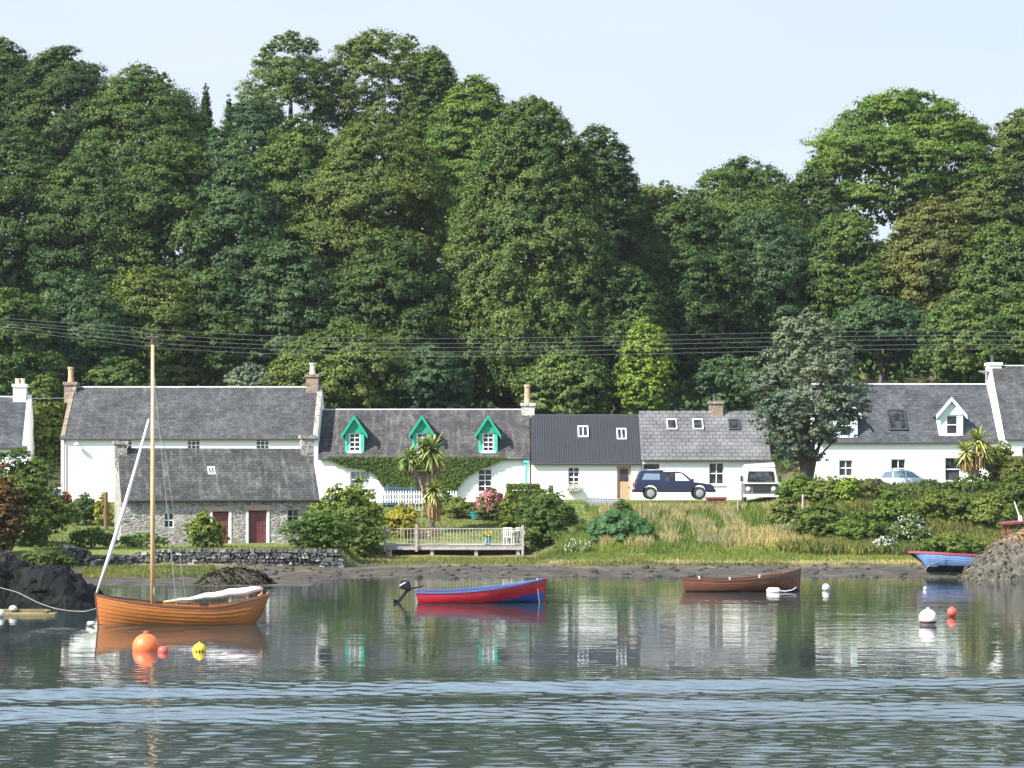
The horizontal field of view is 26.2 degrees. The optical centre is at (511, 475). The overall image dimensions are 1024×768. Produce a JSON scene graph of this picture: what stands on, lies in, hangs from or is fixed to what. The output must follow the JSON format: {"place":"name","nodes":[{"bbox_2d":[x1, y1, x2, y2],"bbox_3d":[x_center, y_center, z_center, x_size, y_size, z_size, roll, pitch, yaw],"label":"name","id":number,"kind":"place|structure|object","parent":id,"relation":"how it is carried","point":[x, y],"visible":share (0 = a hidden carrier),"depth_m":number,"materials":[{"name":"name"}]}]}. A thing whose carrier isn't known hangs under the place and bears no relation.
{"place":"outdoors","nodes":[
{"label":"outdoors","id":0,"kind":"place"},
{"bbox_2d":[0,282,981,585],"bbox_3d":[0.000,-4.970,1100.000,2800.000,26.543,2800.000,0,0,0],"label":"ground","id":1,"kind":"structure","parent":0,"point":[298,576],"depth_m":103.13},
{"bbox_2d":[0,459,33,551],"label":"bush","id":2,"kind":"object","parent":1,"relation":"on","point":[11,526],"visible":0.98,"depth_m":99.66,"materials":[{"name":"red plant"}]},
{"bbox_2d":[0,378,35,471],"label":"cottage","id":3,"kind":"structure","parent":1,"relation":"on","point":[17,426],"depth_m":135.04,"materials":[{"name":"white paint"}]},
{"bbox_2d":[0,35,54,276],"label":"sycamore tree","id":4,"kind":"object","parent":1,"relation":"on","point":[15,60],"visible":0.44,"depth_m":185.82,"materials":[{"name":"green plant"}]},
{"bbox_2d":[0,286,67,400],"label":"hazel tree","id":5,"kind":"object","parent":1,"relation":"on","point":[17,345],"visible":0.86,"depth_m":148.25,"materials":[{"name":"green plant"}]},
{"bbox_2d":[0,447,82,546],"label":"bush","id":6,"kind":"object","parent":1,"relation":"on","point":[43,503],"visible":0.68,"depth_m":103.22,"materials":[{"name":"green plant"}]},
{"bbox_2d":[0,126,85,298],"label":"beech tree","id":7,"kind":"object","parent":1,"relation":"on","point":[27,164],"visible":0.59,"depth_m":167.46,"materials":[{"name":"green plant"}]},
{"bbox_2d":[27,373,66,486],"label":"alder tree","id":8,"kind":"object","parent":1,"relation":"on","point":[48,420],"visible":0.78,"depth_m":138.18,"materials":[{"name":"green plant"}]},
{"bbox_2d":[19,544,78,566],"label":"bush","id":9,"kind":"object","parent":1,"relation":"on","point":[54,555],"visible":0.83,"depth_m":95.61,"materials":[{"name":"green plant"}]},
{"bbox_2d":[0,45,128,243],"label":"sycamore tree","id":10,"kind":"object","parent":1,"relation":"on","point":[60,87],"visible":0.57,"depth_m":183.27,"materials":[{"name":"green plant"}]},
{"bbox_2d":[3,265,145,416],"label":"hazel tree","id":11,"kind":"object","parent":1,"relation":"on","point":[69,302],"visible":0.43,"depth_m":152.58,"materials":[{"name":"green plant"}]},
{"bbox_2d":[67,527,116,547],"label":"bush","id":12,"kind":"object","parent":1,"relation":"on","point":[91,533],"visible":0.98,"depth_m":106.60,"materials":[{"name":"green plant"}]},
{"bbox_2d":[16,149,171,291],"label":"beech tree","id":13,"kind":"object","parent":1,"relation":"on","point":[86,191],"visible":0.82,"depth_m":164.82,"materials":[{"name":"green plant"}]},
{"bbox_2d":[57,545,136,566],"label":"stone wall","id":14,"kind":"structure","parent":1,"relation":"on","point":[77,554],"depth_m":102.26,"materials":[{"name":"grey stone"}]},
{"bbox_2d":[82,355,159,385],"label":"hazel tree","id":15,"kind":"object","parent":1,"relation":"on","point":[113,370],"visible":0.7,"depth_m":145.06,"materials":[{"name":"green plant"}]},
{"bbox_2d":[47,562,215,577],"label":"grass","id":16,"kind":"structure","parent":1,"relation":"on","point":[112,570],"depth_m":98.13,"materials":[{"name":"green plant"}]},
{"bbox_2d":[64,61,215,188],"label":"sycamore tree","id":17,"kind":"object","parent":1,"relation":"on","point":[169,112],"visible":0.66,"depth_m":181.09,"materials":[{"name":"green plant"}]},
{"bbox_2d":[95,263,215,385],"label":"hazel tree","id":18,"kind":"object","parent":1,"relation":"on","point":[172,307],"visible":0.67,"depth_m":154.84,"materials":[{"name":"green plant"}]},
{"bbox_2d":[85,134,248,319],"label":"beech tree","id":19,"kind":"object","parent":1,"relation":"on","point":[178,159],"visible":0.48,"depth_m":165.44,"materials":[{"name":"green plant"}]},
{"bbox_2d":[31,502,338,549],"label":"grass","id":20,"kind":"structure","parent":1,"relation":"on","point":[166,548],"depth_m":105.94,"materials":[{"name":"green plant"}]},
{"bbox_2d":[60,363,324,501],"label":"house","id":21,"kind":"structure","parent":1,"relation":"on","point":[98,420],"depth_m":133.92,"materials":[{"name":"white paint"}]},
{"bbox_2d":[179,509,230,547],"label":"bush","id":22,"kind":"object","parent":1,"relation":"on","point":[202,531],"visible":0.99,"depth_m":106.10,"materials":[{"name":"green plant"}]},
{"bbox_2d":[112,435,319,544],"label":"cottage","id":23,"kind":"structure","parent":1,"relation":"on","point":[252,495],"depth_m":112.45,"materials":[{"name":"stone"}]},
{"bbox_2d":[165,264,279,385],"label":"hazel tree","id":24,"kind":"object","parent":1,"relation":"on","point":[220,288],"visible":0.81,"depth_m":156.22,"materials":[{"name":"green plant"}]},
{"bbox_2d":[173,161,296,352],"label":"beech tree","id":25,"kind":"object","parent":1,"relation":"on","point":[232,189],"visible":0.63,"depth_m":164.07,"materials":[{"name":"green plant"}]},
{"bbox_2d":[134,548,344,567],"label":"stone wall","id":26,"kind":"structure","parent":1,"relation":"on","point":[224,556],"depth_m":103.07,"materials":[{"name":"grey stone"}]},
{"bbox_2d":[195,96,298,244],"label":"beech tree","id":27,"kind":"object","parent":1,"relation":"on","point":[251,124],"visible":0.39,"depth_m":180.02,"materials":[{"name":"green plant"}]},
{"bbox_2d":[221,362,279,385],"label":"hazel tree","id":28,"kind":"object","parent":1,"relation":"on","point":[251,374],"visible":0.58,"depth_m":145.21,"materials":[{"name":"green plant"}]},
{"bbox_2d":[228,239,349,380],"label":"hazel tree","id":29,"kind":"object","parent":1,"relation":"on","point":[301,279],"visible":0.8,"depth_m":156.22,"materials":[{"name":"green plant"}]},
{"bbox_2d":[232,30,346,232],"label":"ash tree","id":30,"kind":"object","parent":1,"relation":"on","point":[293,87],"visible":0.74,"depth_m":188.32,"materials":[{"name":"green plant"}]},
{"bbox_2d":[233,112,365,325],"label":"maple tree","id":31,"kind":"object","parent":1,"relation":"on","point":[295,149],"visible":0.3,"depth_m":167.80,"materials":[{"name":"green plant"}]},
{"bbox_2d":[277,507,360,548],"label":"clipped bush","id":32,"kind":"object","parent":1,"relation":"on","point":[322,528],"visible":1,"depth_m":104.85,"materials":[{"name":"green plant"}]},
{"bbox_2d":[261,319,413,408],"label":"tree","id":33,"kind":"object","parent":1,"relation":"on","point":[345,381],"visible":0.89,"depth_m":144.63,"materials":[{"name":"green plant"}]},
{"bbox_2d":[305,482,387,536],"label":"bush","id":34,"kind":"object","parent":1,"relation":"on","point":[343,502],"visible":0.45,"depth_m":111.90,"materials":[{"name":"green plant"}]},
{"bbox_2d":[334,510,388,556],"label":"bush","id":35,"kind":"object","parent":1,"relation":"on","point":[368,538],"visible":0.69,"depth_m":110.02,"materials":[{"name":"green plant"}]},
{"bbox_2d":[288,109,459,322],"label":"maple tree","id":36,"kind":"object","parent":1,"relation":"on","point":[371,192],"visible":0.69,"depth_m":164.89,"materials":[{"name":"green plant"}]},
{"bbox_2d":[316,27,450,211],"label":"ash tree","id":37,"kind":"object","parent":1,"relation":"on","point":[359,50],"visible":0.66,"depth_m":189.52,"materials":[{"name":"green plant"}]},
{"bbox_2d":[317,223,464,408],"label":"hazel tree","id":38,"kind":"object","parent":1,"relation":"on","point":[401,282],"visible":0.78,"depth_m":155.72,"materials":[{"name":"green plant"}]},
{"bbox_2d":[384,501,423,536],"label":"bush","id":39,"kind":"object","parent":1,"relation":"on","point":[402,516],"visible":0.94,"depth_m":116.62,"materials":[{"name":"yellow plant"}]},
{"bbox_2d":[395,429,455,529],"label":"cabbage palm","id":40,"kind":"object","parent":1,"relation":"on","point":[428,446],"visible":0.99,"depth_m":118.25,"materials":[{"name":"green plant"}]},
{"bbox_2d":[389,44,462,271],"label":"ash tree","id":41,"kind":"object","parent":1,"relation":"on","point":[436,72],"visible":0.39,"depth_m":188.64,"materials":[{"name":"green plant"}]},
{"bbox_2d":[318,385,535,502],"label":"cottage","id":42,"kind":"structure","parent":1,"relation":"on","point":[391,432],"depth_m":133.55,"materials":[{"name":"white paint"}]},
{"bbox_2d":[327,456,505,493],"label":"ivy","id":43,"kind":"object","parent":42,"relation":"attached to","point":[456,472],"visible":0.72,"depth_m":132.68,"materials":[{"name":"green plant"}]},
{"bbox_2d":[387,344,476,408],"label":"holly tree","id":44,"kind":"object","parent":1,"relation":"on","point":[427,378],"visible":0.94,"depth_m":144.70,"materials":[{"name":"green plant"}]},
{"bbox_2d":[340,544,559,563],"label":"undergrowth","id":45,"kind":"object","parent":1,"relation":"on","point":[420,561],"visible":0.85,"depth_m":108.15,"materials":[{"name":"green plant"}]},
{"bbox_2d":[382,524,524,555],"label":"timber deck","id":46,"kind":"structure","parent":1,"relation":"on","point":[415,546],"depth_m":112.54,"materials":[{"name":"grey wood"}]},
{"bbox_2d":[419,73,528,258],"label":"beech tree","id":47,"kind":"object","parent":1,"relation":"on","point":[477,111],"visible":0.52,"depth_m":178.12,"materials":[{"name":"green plant"}]},
{"bbox_2d":[472,486,504,519],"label":"flowering bush","id":48,"kind":"object","parent":1,"relation":"on","point":[484,501],"visible":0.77,"depth_m":122.53,"materials":[{"name":"pink plant"}]},
{"bbox_2d":[22,257,979,474],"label":"undergrowth","id":49,"kind":"object","parent":1,"relation":"on","point":[900,374],"visible":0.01,"depth_m":161.75,"materials":[{"name":"green plant"}]},
{"bbox_2d":[433,93,628,397],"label":"broadleaf tree","id":50,"kind":"object","parent":1,"relation":"on","point":[527,156],"visible":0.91,"depth_m":156.56,"materials":[{"name":"green plant"}]},
{"bbox_2d":[502,487,578,526],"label":"bush","id":51,"kind":"object","parent":1,"relation":"on","point":[519,506],"visible":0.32,"depth_m":118.53,"materials":[{"name":"green plant"}]},
{"bbox_2d":[511,488,576,546],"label":"bush","id":52,"kind":"object","parent":1,"relation":"on","point":[546,514],"visible":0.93,"depth_m":113.86,"materials":[{"name":"green plant"}]},
{"bbox_2d":[507,348,619,413],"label":"holly tree","id":53,"kind":"object","parent":1,"relation":"on","point":[565,369],"visible":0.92,"depth_m":145.25,"materials":[{"name":"green plant"}]},
{"bbox_2d":[179,561,963,580],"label":"beach stones","id":54,"kind":"object","parent":1,"relation":"on","point":[590,570],"visible":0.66,"depth_m":100.06,"materials":[{"name":"grey stone"}]},
{"bbox_2d":[531,414,640,499],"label":"cottage","id":55,"kind":"structure","parent":1,"relation":"on","point":[579,456],"depth_m":132.95,"materials":[{"name":"white paint"}]},
{"bbox_2d":[560,122,650,309],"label":"oak tree","id":56,"kind":"object","parent":1,"relation":"on","point":[622,222],"visible":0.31,"depth_m":174.74,"materials":[{"name":"green plant"}]},
{"bbox_2d":[585,508,656,543],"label":"gunnera plant","id":57,"kind":"object","parent":1,"relation":"on","point":[621,526],"visible":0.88,"depth_m":111.86,"materials":[{"name":"green plant"}]},
{"bbox_2d":[330,498,913,560],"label":"grass","id":58,"kind":"structure","parent":1,"relation":"on","point":[497,525],"depth_m":119.68,"materials":[{"name":"green plant"}]},
{"bbox_2d":[582,263,681,413],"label":"hazel tree","id":59,"kind":"object","parent":1,"relation":"on","point":[638,298],"visible":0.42,"depth_m":156.62,"materials":[{"name":"green plant"}]},
{"bbox_2d":[611,316,677,413],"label":"lime tree","id":60,"kind":"object","parent":1,"relation":"on","point":[643,384],"visible":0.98,"depth_m":145.23,"materials":[{"name":"green plant"}]},
{"bbox_2d":[613,180,696,275],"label":"oak tree","id":61,"kind":"object","parent":1,"relation":"on","point":[658,196],"visible":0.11,"depth_m":180.53,"materials":[{"name":"green plant"}]},
{"bbox_2d":[632,468,715,499],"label":"estate car","id":62,"kind":"object","parent":1,"relation":"on","point":[663,481],"visible":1,"depth_m":127.14,"materials":[{"name":"blue metal"}]},
{"bbox_2d":[568,499,813,553],"bbox_3d":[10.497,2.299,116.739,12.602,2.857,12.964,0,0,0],"label":"grass","id":63,"kind":"structure","parent":1,"relation":"on","point":[708,531],"depth_m":114.14,"materials":[{"name":"green plant"}]},
{"bbox_2d":[626,195,767,383],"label":"oak tree","id":64,"kind":"object","parent":1,"relation":"on","point":[670,256],"visible":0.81,"depth_m":163.74,"materials":[{"name":"green plant"}]},
{"bbox_2d":[638,394,771,499],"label":"cottage","id":65,"kind":"structure","parent":1,"relation":"on","point":[717,446],"depth_m":133.29,"materials":[{"name":"paint"}]},
{"bbox_2d":[687,353,764,410],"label":"rowan tree","id":66,"kind":"object","parent":1,"relation":"on","point":[727,371],"visible":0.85,"depth_m":146.07,"materials":[{"name":"green plant"}]},
{"bbox_2d":[681,154,820,308],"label":"oak tree","id":67,"kind":"object","parent":1,"relation":"on","point":[729,198],"visible":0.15,"depth_m":177.71,"materials":[{"name":"green plant"}]},
{"bbox_2d":[740,463,780,501],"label":"camper van","id":68,"kind":"object","parent":1,"relation":"on","point":[757,482],"visible":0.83,"depth_m":126.80,"materials":[{"name":"white metal"}]},
{"bbox_2d":[539,545,982,561],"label":"grass","id":69,"kind":"structure","parent":1,"relation":"on","point":[743,550],"depth_m":106.77,"materials":[{"name":"green plant"}]},
{"bbox_2d":[697,205,832,367],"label":"oak tree","id":70,"kind":"object","parent":1,"relation":"on","point":[773,258],"visible":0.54,"depth_m":165.29,"materials":[{"name":"green plant"}]},
{"bbox_2d":[764,494,797,526],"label":"bush","id":71,"kind":"object","parent":1,"relation":"on","point":[787,506],"visible":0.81,"depth_m":115.64,"materials":[{"name":"green plant"}]},
{"bbox_2d":[739,306,875,478],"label":"eucalyptus tree","id":72,"kind":"object","parent":1,"relation":"on","point":[805,453],"visible":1,"depth_m":123.11,"materials":[{"name":"green plant"}]},
{"bbox_2d":[783,495,852,537],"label":"bush","id":73,"kind":"object","parent":1,"relation":"on","point":[814,518],"visible":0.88,"depth_m":112.29,"materials":[{"name":"green plant"}]},
{"bbox_2d":[782,168,859,275],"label":"oak tree","id":74,"kind":"object","parent":1,"relation":"on","point":[814,191],"visible":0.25,"depth_m":182.61,"materials":[{"name":"green plant"}]},
{"bbox_2d":[780,210,917,365],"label":"oak tree","id":75,"kind":"object","parent":1,"relation":"on","point":[841,236],"visible":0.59,"depth_m":165.65,"materials":[{"name":"green plant"}]},
{"bbox_2d":[827,509,891,541],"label":"bush","id":76,"kind":"object","parent":1,"relation":"on","point":[860,525],"visible":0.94,"depth_m":111.02,"materials":[{"name":"green plant"}]},
{"bbox_2d":[826,294,927,382],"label":"hazel tree","id":77,"kind":"object","parent":1,"relation":"on","point":[869,314],"visible":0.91,"depth_m":155.51,"materials":[{"name":"green plant"}]},
{"bbox_2d":[869,490,922,523],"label":"bush","id":78,"kind":"object","parent":1,"relation":"on","point":[893,506],"visible":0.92,"depth_m":114.44,"materials":[{"name":"green plant"}]},
{"bbox_2d":[773,481,1023,555],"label":"undergrowth","id":79,"kind":"object","parent":1,"relation":"on","point":[822,544],"visible":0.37,"depth_m":111.97,"materials":[{"name":"green plant"}]},
{"bbox_2d":[790,86,1010,234],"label":"sycamore tree","id":80,"kind":"object","parent":1,"relation":"on","point":[854,146],"visible":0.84,"depth_m":183.93,"materials":[{"name":"green plant"}]},
{"bbox_2d":[811,355,1002,482],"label":"house","id":81,"kind":"structure","parent":1,"relation":"on","point":[920,429],"depth_m":137.18,"materials":[{"name":"white paint"}]},
{"bbox_2d":[886,513,938,542],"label":"flowering bush","id":82,"kind":"object","parent":1,"relation":"on","point":[912,527],"visible":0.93,"depth_m":110.00,"materials":[{"name":"green plant"}]},
{"bbox_2d":[866,194,992,379],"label":"birch tree","id":83,"kind":"object","parent":1,"relation":"on","point":[921,245],"visible":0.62,"depth_m":164.01,"materials":[{"name":"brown plant"}]},
{"bbox_2d":[907,551,981,572],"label":"rowing boat","id":84,"kind":"object","parent":1,"relation":"on","point":[936,562],"visible":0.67,"depth_m":98.48,"materials":[{"name":"blue wood"}]},
{"bbox_2d":[910,489,982,520],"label":"bush","id":85,"kind":"object","parent":1,"relation":"on","point":[947,501],"visible":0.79,"depth_m":115.29,"materials":[{"name":"green plant"}]},
{"bbox_2d":[921,530,990,553],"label":"bush","id":86,"kind":"object","parent":1,"relation":"on","point":[961,540],"visible":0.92,"depth_m":107.34,"materials":[{"name":"green plant"}]},
{"bbox_2d":[909,294,1023,382],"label":"hazel tree","id":87,"kind":"object","parent":1,"relation":"on","point":[961,319],"visible":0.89,"depth_m":148.16,"materials":[{"name":"green plant"}]},
{"bbox_2d":[936,475,999,492],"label":"bush","id":88,"kind":"object","parent":1,"relation":"on","point":[963,483],"visible":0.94,"depth_m":122.23,"materials":[{"name":"green plant"}]},
{"bbox_2d":[950,425,994,481],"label":"cabbage palm","id":89,"kind":"object","parent":1,"relation":"on","point":[971,463],"visible":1,"depth_m":125.74,"materials":[{"name":"green plant"}]},
{"bbox_2d":[934,218,1023,372],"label":"oak tree","id":90,"kind":"object","parent":1,"relation":"on","point":[1003,273],"visible":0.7,"depth_m":161.88,"materials":[{"name":"green plant"}]},
{"bbox_2d":[936,151,1023,263],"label":"oak tree","id":91,"kind":"object","parent":1,"relation":"on","point":[984,203],"visible":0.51,"depth_m":181.61,"materials":[{"name":"green plant"}]},
{"bbox_2d":[962,490,1021,529],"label":"bush","id":92,"kind":"object","parent":1,"relation":"on","point":[992,509],"visible":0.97,"depth_m":113.42,"materials":[{"name":"green plant"}]},
{"bbox_2d":[966,440,1020,482],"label":"bush","id":93,"kind":"object","parent":1,"relation":"on","point":[1002,456],"visible":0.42,"depth_m":127.42,"materials":[{"name":"green plant"}]},
{"bbox_2d":[964,529,1023,580],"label":"rock","id":94,"kind":"object","parent":1,"relation":"on","point":[1014,563],"visible":0.85,"depth_m":95.12,"materials":[{"name":"grey stone"}]},
{"bbox_2d":[958,527,1023,580],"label":"seaweed","id":95,"kind":"object","parent":94,"relation":"on","point":[978,556],"visible":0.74,"depth_m":95.80,"materials":[{"name":"brown plant"}]},
{"bbox_2d":[976,300,1023,364],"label":"hazel tree","id":96,"kind":"object","parent":1,"relation":"on","point":[1014,312],"visible":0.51,"depth_m":148.36,"materials":[{"name":"green plant"}]},
{"bbox_2d":[986,106,1023,226],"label":"ash tree","id":97,"kind":"object","parent":1,"relation":"on","point":[1014,147],"visible":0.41,"depth_m":184.85,"materials":[{"name":"green plant"}]},
{"bbox_2d":[992,365,1023,456],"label":"cottage","id":98,"kind":"structure","parent":1,"relation":"on","point":[1008,386],"depth_m":137.72,"materials":[{"name":"white paint"}]},
{"bbox_2d":[994,469,1023,509],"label":"bush","id":99,"kind":"object","parent":1,"relation":"on","point":[1013,489],"visible":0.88,"depth_m":117.58,"materials":[{"name":"green plant"}]},
{"bbox_2d":[0,576,1023,767],"bbox_3d":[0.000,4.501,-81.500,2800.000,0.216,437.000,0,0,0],"label":"water","id":100,"kind":"structure","parent":0,"point":[651,672],"depth_m":47.91,"materials":[{"name":"grey liquid"}]},
{"bbox_2d":[0,548,103,609],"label":"rock","id":101,"kind":"object","parent":100,"relation":"in","point":[58,587],"visible":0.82,"depth_m":74.74,"materials":[{"name":"grey stone"}]},
{"bbox_2d":[94,345,269,625],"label":"sailing boat","id":102,"kind":"object","parent":100,"relation":"on","point":[113,610],"visible":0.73,"depth_m":66.57,"materials":[{"name":"wood"}]},
{"bbox_2d":[415,577,545,603],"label":"rowing boat","id":103,"kind":"object","parent":100,"relation":"on","point":[531,591],"visible":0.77,"depth_m":77.60,"materials":[{"name":"red wood"}]},
{"bbox_2d":[680,567,800,591],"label":"rowing boat","id":104,"kind":"object","parent":100,"relation":"on","point":[787,580],"visible":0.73,"depth_m":85.45,"materials":[{"name":"brown wood"}]},
{"bbox_2d":[0,0,1023,272],"label":"sky","id":105,"kind":"structure","parent":0,"point":[692,87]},
{"bbox_2d":[340,547,921,565],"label":"grass","id":106,"kind":"structure","parent":0,"point":[816,561],"depth_m":104.37,"materials":[{"name":"green plant"}]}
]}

